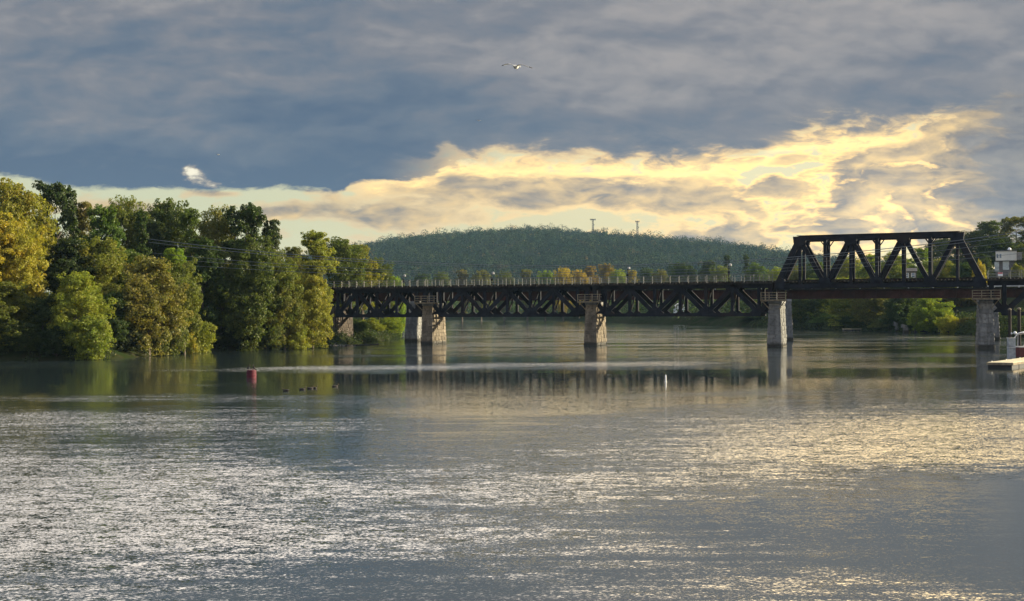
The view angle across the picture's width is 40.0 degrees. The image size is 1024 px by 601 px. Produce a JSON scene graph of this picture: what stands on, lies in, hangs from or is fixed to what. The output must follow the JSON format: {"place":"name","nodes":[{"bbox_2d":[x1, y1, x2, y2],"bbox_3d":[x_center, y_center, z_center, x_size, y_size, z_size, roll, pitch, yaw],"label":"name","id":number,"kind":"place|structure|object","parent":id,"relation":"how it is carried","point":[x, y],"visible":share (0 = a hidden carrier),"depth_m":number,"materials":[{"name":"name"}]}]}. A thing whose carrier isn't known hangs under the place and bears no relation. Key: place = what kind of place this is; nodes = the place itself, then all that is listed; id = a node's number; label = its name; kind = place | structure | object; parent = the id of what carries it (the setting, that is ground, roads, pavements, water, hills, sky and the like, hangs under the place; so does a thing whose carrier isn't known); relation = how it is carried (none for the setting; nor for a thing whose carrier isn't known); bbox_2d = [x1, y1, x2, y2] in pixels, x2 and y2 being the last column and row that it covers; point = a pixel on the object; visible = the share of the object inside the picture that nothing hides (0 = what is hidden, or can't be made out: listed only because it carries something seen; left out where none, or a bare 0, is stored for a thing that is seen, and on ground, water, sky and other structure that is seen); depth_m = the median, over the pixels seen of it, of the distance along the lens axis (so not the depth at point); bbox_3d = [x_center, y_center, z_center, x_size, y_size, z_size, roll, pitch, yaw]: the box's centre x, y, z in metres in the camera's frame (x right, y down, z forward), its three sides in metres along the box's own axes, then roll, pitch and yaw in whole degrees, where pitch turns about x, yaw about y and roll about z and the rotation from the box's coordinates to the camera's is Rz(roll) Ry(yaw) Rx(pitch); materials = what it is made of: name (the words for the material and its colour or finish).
{"place":"outdoors","nodes":[
{"label":"outdoors","id":0,"kind":"place"},
{"bbox_2d":[0,320,1023,600],"bbox_3d":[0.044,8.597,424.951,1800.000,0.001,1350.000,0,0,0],"label":"river","id":1,"kind":"structure","parent":0,"point":[514,460],"depth_m":50.07,"materials":[{"name":"grey liquid"}]},
{"bbox_2d":[404,301,421,341],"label":"pier","id":2,"kind":"structure","parent":1,"relation":"in","point":[413,327],"depth_m":256.20,"materials":[{"name":"concrete"}]},
{"bbox_2d":[412,290,592,300],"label":"girder span","id":3,"kind":"object","parent":2,"relation":"on","point":[534,294],"visible":0.2,"depth_m":256.25,"materials":[{"name":"black metal"}]},
{"bbox_2d":[421,303,446,344],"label":"bridge pier","id":4,"kind":"structure","parent":1,"relation":"in","point":[433,330],"depth_m":234.61,"materials":[{"name":"stone"}]},
{"bbox_2d":[327,280,439,316],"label":"deck truss span","id":5,"kind":"object","parent":4,"relation":"on","point":[408,290],"visible":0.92,"depth_m":240.26,"materials":[{"name":"metal"}]},
{"bbox_2d":[424,277,598,316],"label":"deck truss span","id":6,"kind":"object","parent":4,"relation":"on","point":[555,290],"visible":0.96,"depth_m":229.66,"materials":[{"name":"metal"}]},
{"bbox_2d":[584,302,606,345],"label":"bridge pier","id":7,"kind":"structure","parent":1,"relation":"in","point":[595,330],"depth_m":221.57,"materials":[{"name":"stone"}]},
{"bbox_2d":[767,301,786,346],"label":"bridge pier","id":8,"kind":"structure","parent":1,"relation":"in","point":[776,332],"depth_m":208.53,"materials":[{"name":"concrete"}]},
{"bbox_2d":[588,274,776,316],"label":"deck truss span","id":9,"kind":"object","parent":8,"relation":"on","point":[681,288],"visible":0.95,"depth_m":216.61,"materials":[{"name":"metal"}]},
{"bbox_2d":[773,231,986,289],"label":"through truss span","id":10,"kind":"object","parent":8,"relation":"on","point":[827,279],"visible":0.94,"depth_m":203.27,"materials":[{"name":"metal"}]},
{"bbox_2d":[150,234,1023,267],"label":"power line","id":11,"kind":"object","parent":10,"relation":"hanging from","point":[589,267],"visible":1,"depth_m":172.02,"materials":[{"name":"metal"}]},
{"bbox_2d":[151,231,1023,265],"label":"power line","id":12,"kind":"object","parent":10,"relation":"hanging from","point":[588,265],"visible":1,"depth_m":171.01,"materials":[{"name":"metal"}]},
{"bbox_2d":[152,248,1023,274],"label":"power line","id":13,"kind":"object","parent":10,"relation":"hanging from","point":[596,274],"visible":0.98,"depth_m":174.02,"materials":[{"name":"metal"}]},
{"bbox_2d":[156,240,1023,272],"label":"power line","id":14,"kind":"object","parent":10,"relation":"hanging from","point":[582,272],"visible":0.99,"depth_m":173.02,"materials":[{"name":"metal"}]},
{"bbox_2d":[176,253,1021,277],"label":"power line","id":15,"kind":"object","parent":10,"relation":"hanging from","point":[624,276],"visible":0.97,"depth_m":175.01,"materials":[{"name":"metal"}]},
{"bbox_2d":[779,299,792,339],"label":"pier","id":16,"kind":"structure","parent":1,"relation":"in","point":[789,323],"depth_m":253.19,"materials":[{"name":"concrete"}]},
{"bbox_2d":[598,288,785,299],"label":"girder span","id":17,"kind":"object","parent":16,"relation":"on","point":[718,293],"visible":0.31,"depth_m":254.78,"materials":[{"name":"black metal"}]},
{"bbox_2d":[786,285,988,298],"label":"girder span","id":18,"kind":"object","parent":16,"relation":"on","point":[864,293],"visible":0.72,"depth_m":251.44,"materials":[{"name":"black metal"}]},
{"bbox_2d":[975,300,994,348],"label":"bridge pier","id":19,"kind":"structure","parent":1,"relation":"in","point":[985,338],"depth_m":195.29,"materials":[{"name":"concrete"}]},
{"bbox_2d":[984,270,1023,315],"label":"deck truss span","id":20,"kind":"object","parent":19,"relation":"on","point":[1003,307],"visible":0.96,"depth_m":194.56,"materials":[{"name":"metal"}]},
{"bbox_2d":[993,303,999,339],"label":"pier","id":21,"kind":"structure","parent":1,"relation":"in","point":[996,326],"depth_m":247.53,"materials":[{"name":"concrete"}]},
{"bbox_2d":[994,285,1023,297],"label":"girder span","id":22,"kind":"object","parent":21,"relation":"on","point":[1014,291],"visible":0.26,"depth_m":248.11,"materials":[{"name":"black metal"}]},
{"bbox_2d":[986,357,1023,367],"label":"floating dock","id":23,"kind":"object","parent":1,"relation":"on","point":[1014,363],"visible":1,"depth_m":133.11,"materials":[{"name":"brown wood"}]},
{"bbox_2d":[1007,338,1015,358],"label":"dock pedestal","id":24,"kind":"object","parent":23,"relation":"on","point":[1011,348],"visible":0.88,"depth_m":156.90,"materials":[{"name":"white plastic"}]},
{"bbox_2d":[0,264,1023,360],"bbox_3d":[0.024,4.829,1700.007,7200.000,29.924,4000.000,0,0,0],"label":"ground","id":25,"kind":"structure","parent":0,"point":[11,355],"depth_m":394.04,"materials":[{"name":"green plant"}]},
{"bbox_2d":[0,212,24,308],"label":"broadleaf tree","id":26,"kind":"object","parent":25,"relation":"on","point":[10,251],"visible":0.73,"depth_m":175.28,"materials":[{"name":"yellow plant"}]},
{"bbox_2d":[0,318,43,350],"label":"shrub","id":27,"kind":"object","parent":25,"relation":"on","point":[20,339],"visible":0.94,"depth_m":167.84,"materials":[{"name":"green plant"}]},
{"bbox_2d":[0,281,48,345],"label":"tree","id":28,"kind":"object","parent":25,"relation":"on","point":[11,312],"visible":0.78,"depth_m":168.94,"materials":[{"name":"green plant"}]},
{"bbox_2d":[0,218,49,299],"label":"broadleaf tree","id":29,"kind":"object","parent":25,"relation":"on","point":[9,269],"visible":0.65,"depth_m":176.82,"materials":[{"name":"yellow plant"}]},
{"bbox_2d":[0,177,60,284],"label":"broadleaf tree","id":30,"kind":"object","parent":25,"relation":"on","point":[16,203],"visible":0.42,"depth_m":184.58,"materials":[{"name":"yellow plant"}]},
{"bbox_2d":[19,294,65,344],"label":"tree","id":31,"kind":"object","parent":25,"relation":"on","point":[43,310],"visible":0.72,"depth_m":169.83,"materials":[{"name":"green plant"}]},
{"bbox_2d":[34,325,74,356],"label":"shrub","id":32,"kind":"object","parent":25,"relation":"on","point":[50,340],"visible":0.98,"depth_m":168.02,"materials":[{"name":"green plant"}]},
{"bbox_2d":[31,180,84,285],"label":"broadleaf tree","id":33,"kind":"object","parent":25,"relation":"on","point":[60,195],"visible":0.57,"depth_m":199.26,"materials":[{"name":"green plant"}]},
{"bbox_2d":[38,236,95,316],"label":"broadleaf tree","id":34,"kind":"object","parent":25,"relation":"on","point":[63,248],"visible":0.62,"depth_m":182.96,"materials":[{"name":"green plant"}]},
{"bbox_2d":[42,270,117,337],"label":"tree","id":35,"kind":"object","parent":25,"relation":"on","point":[78,285],"visible":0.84,"depth_m":170.68,"materials":[{"name":"green plant"}]},
{"bbox_2d":[66,201,93,253],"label":"broadleaf tree","id":36,"kind":"object","parent":25,"relation":"on","point":[82,217],"visible":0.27,"depth_m":203.69,"materials":[{"name":"green plant"}]},
{"bbox_2d":[58,312,116,359],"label":"shrub","id":37,"kind":"object","parent":25,"relation":"on","point":[93,341],"visible":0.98,"depth_m":168.04,"materials":[{"name":"green plant"}]},
{"bbox_2d":[62,236,127,294],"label":"broadleaf tree","id":38,"kind":"object","parent":25,"relation":"on","point":[100,253],"visible":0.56,"depth_m":185.18,"materials":[{"name":"green plant"}]},
{"bbox_2d":[73,204,126,292],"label":"broadleaf tree","id":39,"kind":"object","parent":25,"relation":"on","point":[105,223],"visible":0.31,"depth_m":197.40,"materials":[{"name":"green plant"}]},
{"bbox_2d":[96,289,137,343],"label":"tree","id":40,"kind":"object","parent":25,"relation":"on","point":[117,324],"visible":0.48,"depth_m":176.44,"materials":[{"name":"green plant"}]},
{"bbox_2d":[103,194,154,282],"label":"broadleaf tree","id":41,"kind":"object","parent":25,"relation":"on","point":[125,217],"visible":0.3,"depth_m":214.84,"materials":[{"name":"green plant"}]},
{"bbox_2d":[112,326,150,350],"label":"shrub","id":42,"kind":"object","parent":25,"relation":"on","point":[127,343],"visible":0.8,"depth_m":177.56,"materials":[{"name":"green plant"}]},
{"bbox_2d":[107,249,159,325],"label":"broadleaf tree","id":43,"kind":"object","parent":25,"relation":"on","point":[130,254],"visible":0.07,"depth_m":190.37,"materials":[{"name":"green plant"}]},
{"bbox_2d":[133,209,151,324],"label":"tree","id":44,"kind":"object","parent":25,"relation":"on","point":[141,219],"visible":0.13,"depth_m":195.72,"materials":[{"name":"green plant"}]},
{"bbox_2d":[97,254,193,355],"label":"tree","id":45,"kind":"object","parent":25,"relation":"on","point":[151,297],"visible":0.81,"depth_m":180.40,"materials":[{"name":"green plant"}]},
{"bbox_2d":[126,218,173,277],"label":"broadleaf tree","id":46,"kind":"object","parent":25,"relation":"on","point":[155,231],"visible":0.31,"depth_m":213.13,"materials":[{"name":"green plant"}]},
{"bbox_2d":[145,318,187,354],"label":"shrub","id":47,"kind":"object","parent":25,"relation":"on","point":[175,341],"visible":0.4,"depth_m":183.97,"materials":[{"name":"green plant"}]},
{"bbox_2d":[147,197,199,278],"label":"broadleaf tree","id":48,"kind":"object","parent":25,"relation":"on","point":[167,214],"visible":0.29,"depth_m":220.66,"materials":[{"name":"green plant"}]},
{"bbox_2d":[157,248,189,290],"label":"broadleaf tree","id":49,"kind":"object","parent":25,"relation":"on","point":[173,253],"visible":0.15,"depth_m":197.71,"materials":[{"name":"green plant"}]},
{"bbox_2d":[171,207,200,300],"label":"broadleaf tree","id":50,"kind":"object","parent":25,"relation":"on","point":[189,217],"visible":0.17,"depth_m":217.69,"materials":[{"name":"green plant"}]},
{"bbox_2d":[167,258,207,353],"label":"tree","id":51,"kind":"object","parent":25,"relation":"on","point":[185,276],"visible":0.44,"depth_m":189.72,"materials":[{"name":"green plant"}]},
{"bbox_2d":[0,317,404,360],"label":"undergrowth","id":52,"kind":"object","parent":25,"relation":"on","point":[373,336],"visible":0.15,"depth_m":236.47,"materials":[{"name":"green plant"}]},
{"bbox_2d":[191,318,217,352],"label":"shrub","id":53,"kind":"object","parent":25,"relation":"on","point":[204,336],"visible":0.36,"depth_m":195.87,"materials":[{"name":"green plant"}]},
{"bbox_2d":[186,236,229,328],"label":"broadleaf tree","id":54,"kind":"object","parent":25,"relation":"on","point":[211,312],"visible":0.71,"depth_m":203.03,"materials":[{"name":"green plant"}]},
{"bbox_2d":[191,204,241,287],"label":"broadleaf tree","id":55,"kind":"object","parent":25,"relation":"on","point":[207,228],"visible":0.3,"depth_m":212.97,"materials":[{"name":"green plant"}]},
{"bbox_2d":[202,250,238,343],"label":"broadleaf tree","id":56,"kind":"object","parent":25,"relation":"on","point":[210,294],"visible":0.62,"depth_m":204.64,"materials":[{"name":"green plant"}]},
{"bbox_2d":[206,327,243,345],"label":"shrub","id":57,"kind":"object","parent":25,"relation":"on","point":[222,338],"visible":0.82,"depth_m":205.14,"materials":[{"name":"green plant"}]},
{"bbox_2d":[224,233,275,325],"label":"broadleaf tree","id":58,"kind":"object","parent":25,"relation":"on","point":[253,244],"visible":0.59,"depth_m":205.95,"materials":[{"name":"green plant"}]},
{"bbox_2d":[221,202,281,278],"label":"broadleaf tree","id":59,"kind":"object","parent":25,"relation":"on","point":[253,213],"visible":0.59,"depth_m":210.66,"materials":[{"name":"green plant"}]},
{"bbox_2d":[221,270,287,350],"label":"tree","id":60,"kind":"object","parent":25,"relation":"on","point":[256,311],"visible":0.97,"depth_m":203.71,"materials":[{"name":"green plant"}]},
{"bbox_2d":[241,326,289,349],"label":"shrub","id":61,"kind":"object","parent":25,"relation":"on","point":[277,347],"visible":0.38,"depth_m":206.75,"materials":[{"name":"green plant"}]},
{"bbox_2d":[261,219,285,290],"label":"broadleaf tree","id":62,"kind":"object","parent":25,"relation":"on","point":[272,223],"visible":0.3,"depth_m":215.74,"materials":[{"name":"green plant"}]},
{"bbox_2d":[263,248,304,331],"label":"broadleaf tree","id":63,"kind":"object","parent":25,"relation":"on","point":[280,270],"visible":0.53,"depth_m":208.64,"materials":[{"name":"green plant"}]},
{"bbox_2d":[264,279,307,349],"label":"tree","id":64,"kind":"object","parent":25,"relation":"on","point":[286,310],"visible":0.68,"depth_m":208.16,"materials":[{"name":"green plant"}]},
{"bbox_2d":[279,246,309,281],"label":"broadleaf tree","id":65,"kind":"object","parent":25,"relation":"on","point":[295,250],"visible":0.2,"depth_m":235.35,"materials":[{"name":"green plant"}]},
{"bbox_2d":[283,322,311,349],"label":"shrub","id":66,"kind":"object","parent":25,"relation":"on","point":[296,338],"visible":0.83,"depth_m":209.20,"materials":[{"name":"green plant"}]},
{"bbox_2d":[294,261,333,337],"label":"broadleaf tree","id":67,"kind":"object","parent":25,"relation":"on","point":[316,268],"visible":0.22,"depth_m":221.66,"materials":[{"name":"green plant"}]},
{"bbox_2d":[294,275,334,347],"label":"tree","id":68,"kind":"object","parent":25,"relation":"on","point":[317,308],"visible":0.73,"depth_m":214.53,"materials":[{"name":"green plant"}]},
{"bbox_2d":[295,229,338,301],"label":"broadleaf tree","id":69,"kind":"object","parent":25,"relation":"on","point":[314,244],"visible":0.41,"depth_m":244.82,"materials":[{"name":"green plant"}]},
{"bbox_2d":[328,307,353,337],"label":"bridge abutment","id":70,"kind":"object","parent":25,"relation":"on","point":[344,324],"visible":0.23,"depth_m":245.25,"materials":[{"name":"beige stone"}]},
{"bbox_2d":[313,236,370,307],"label":"broadleaf tree","id":71,"kind":"object","parent":25,"relation":"on","point":[342,247],"visible":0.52,"depth_m":260.24,"materials":[{"name":"green plant"}]},
{"bbox_2d":[351,244,386,319],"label":"broadleaf tree","id":72,"kind":"object","parent":25,"relation":"on","point":[371,275],"visible":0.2,"depth_m":284.31,"materials":[{"name":"green plant"}]},
{"bbox_2d":[364,257,395,322],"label":"broadleaf tree","id":73,"kind":"object","parent":25,"relation":"on","point":[388,272],"visible":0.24,"depth_m":291.06,"materials":[{"name":"green plant"}]},
{"bbox_2d":[379,317,404,332],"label":"shrub","id":74,"kind":"object","parent":25,"relation":"on","point":[390,324],"visible":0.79,"depth_m":290.71,"materials":[{"name":"green plant"}]},
{"bbox_2d":[53,270,874,320],"bbox_3d":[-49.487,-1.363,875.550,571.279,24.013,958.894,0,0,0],"label":"shore woods","id":75,"kind":"object","parent":25,"relation":"on","point":[693,308],"visible":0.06,"depth_m":550.29,"materials":[{"name":"green plant"}]},
{"bbox_2d":[470,270,492,320],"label":"distant tree","id":76,"kind":"object","parent":25,"relation":"on","point":[476,277],"visible":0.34,"depth_m":738.73,"materials":[{"name":"green plant"}]},
{"bbox_2d":[552,268,573,319],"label":"distant tree","id":77,"kind":"object","parent":25,"relation":"on","point":[558,309],"visible":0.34,"depth_m":758.01,"materials":[{"name":"plant"}]},
{"bbox_2d":[666,262,699,302],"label":"distant tree","id":78,"kind":"object","parent":25,"relation":"on","point":[676,270],"visible":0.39,"depth_m":636.54,"materials":[{"name":"green plant"}]},
{"bbox_2d":[707,264,730,309],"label":"distant tree","id":79,"kind":"object","parent":25,"relation":"on","point":[721,272],"visible":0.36,"depth_m":588.55,"materials":[{"name":"green plant"}]},
{"bbox_2d":[741,262,768,299],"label":"distant tree","id":80,"kind":"object","parent":25,"relation":"on","point":[754,265],"visible":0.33,"depth_m":577.89,"materials":[{"name":"green plant"}]},
{"bbox_2d":[790,277,835,321],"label":"tree","id":81,"kind":"object","parent":25,"relation":"on","point":[799,303],"visible":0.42,"depth_m":399.82,"materials":[{"name":"green plant"}]},
{"bbox_2d":[821,277,864,325],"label":"tree","id":82,"kind":"object","parent":25,"relation":"on","point":[841,304],"visible":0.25,"depth_m":370.98,"materials":[{"name":"green plant"}]},
{"bbox_2d":[844,276,889,324],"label":"tree","id":83,"kind":"object","parent":25,"relation":"on","point":[873,308],"visible":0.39,"depth_m":354.29,"materials":[{"name":"green plant"}]},
{"bbox_2d":[855,253,881,278],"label":"broadleaf tree","id":84,"kind":"object","parent":25,"relation":"on","point":[861,272],"visible":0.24,"depth_m":428.19,"materials":[{"name":"green plant"}]},
{"bbox_2d":[749,307,1023,336],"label":"undergrowth","id":85,"kind":"object","parent":25,"relation":"on","point":[971,326],"visible":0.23,"depth_m":321.55,"materials":[{"name":"green plant"}]},
{"bbox_2d":[873,252,910,277],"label":"broadleaf tree","id":86,"kind":"object","parent":25,"relation":"on","point":[896,267],"visible":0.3,"depth_m":412.20,"materials":[{"name":"green plant"}]},
{"bbox_2d":[878,277,917,323],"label":"tree","id":87,"kind":"object","parent":25,"relation":"on","point":[897,307],"visible":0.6,"depth_m":340.18,"materials":[{"name":"green plant"}]},
{"bbox_2d":[900,248,933,301],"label":"broadleaf tree","id":88,"kind":"object","parent":25,"relation":"on","point":[924,256],"visible":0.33,"depth_m":399.07,"materials":[{"name":"green plant"}]},
{"bbox_2d":[906,298,954,332],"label":"tree","id":89,"kind":"object","parent":25,"relation":"on","point":[926,311],"visible":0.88,"depth_m":320.33,"materials":[{"name":"green plant"}]},
{"bbox_2d":[923,258,963,287],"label":"broadleaf tree","id":90,"kind":"object","parent":25,"relation":"on","point":[945,270],"visible":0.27,"depth_m":382.65,"materials":[{"name":"green plant"}]},
{"bbox_2d":[925,238,962,275],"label":"broadleaf tree","id":91,"kind":"object","parent":25,"relation":"on","point":[942,247],"visible":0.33,"depth_m":516.55,"materials":[{"name":"green plant"}]},
{"bbox_2d":[934,315,962,333],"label":"tree","id":92,"kind":"object","parent":25,"relation":"on","point":[944,324],"visible":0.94,"depth_m":311.10,"materials":[{"name":"green plant"}]},
{"bbox_2d":[937,298,976,306],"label":"tree","id":93,"kind":"object","parent":25,"relation":"on","point":[968,301],"visible":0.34,"depth_m":344.94,"materials":[{"name":"green plant"}]},
{"bbox_2d":[948,262,988,287],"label":"broadleaf tree","id":94,"kind":"object","parent":25,"relation":"on","point":[965,269],"visible":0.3,"depth_m":370.24,"materials":[{"name":"green plant"}]},
{"bbox_2d":[953,230,990,263],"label":"broadleaf tree","id":95,"kind":"object","parent":25,"relation":"on","point":[970,245],"visible":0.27,"depth_m":517.38,"materials":[{"name":"green plant"}]},
{"bbox_2d":[974,220,1015,269],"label":"broadleaf tree","id":96,"kind":"object","parent":25,"relation":"on","point":[990,228],"visible":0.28,"depth_m":528.58,"materials":[{"name":"green plant"}]},
{"bbox_2d":[975,236,1022,263],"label":"broadleaf tree","id":97,"kind":"object","parent":25,"relation":"on","point":[990,248],"visible":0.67,"depth_m":468.22,"materials":[{"name":"green plant"}]},
{"bbox_2d":[995,247,1021,277],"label":"white building","id":98,"kind":"structure","parent":25,"relation":"on","point":[1004,260],"depth_m":400.40,"materials":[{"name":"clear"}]},
{"bbox_2d":[994,216,1023,246],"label":"broadleaf tree","id":99,"kind":"object","parent":25,"relation":"on","point":[1007,223],"visible":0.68,"depth_m":519.05,"materials":[{"name":"green plant"}]},
{"bbox_2d":[0,0,1023,293],"label":"sky","id":100,"kind":"structure","parent":0,"point":[769,122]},
{"bbox_2d":[364,239,789,284],"bbox_3d":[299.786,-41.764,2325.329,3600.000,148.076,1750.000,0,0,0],"label":"hill","id":101,"kind":"structure","parent":0,"point":[589,261],"depth_m":1912.82,"materials":[{"name":"green plant"}]},
{"bbox_2d":[49,223,952,293],"bbox_3d":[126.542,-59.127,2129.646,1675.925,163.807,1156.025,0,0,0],"label":"hill forest","id":102,"kind":"object","parent":101,"relation":"on","point":[555,237],"visible":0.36,"depth_m":1946.49,"materials":[{"name":"green plant"}]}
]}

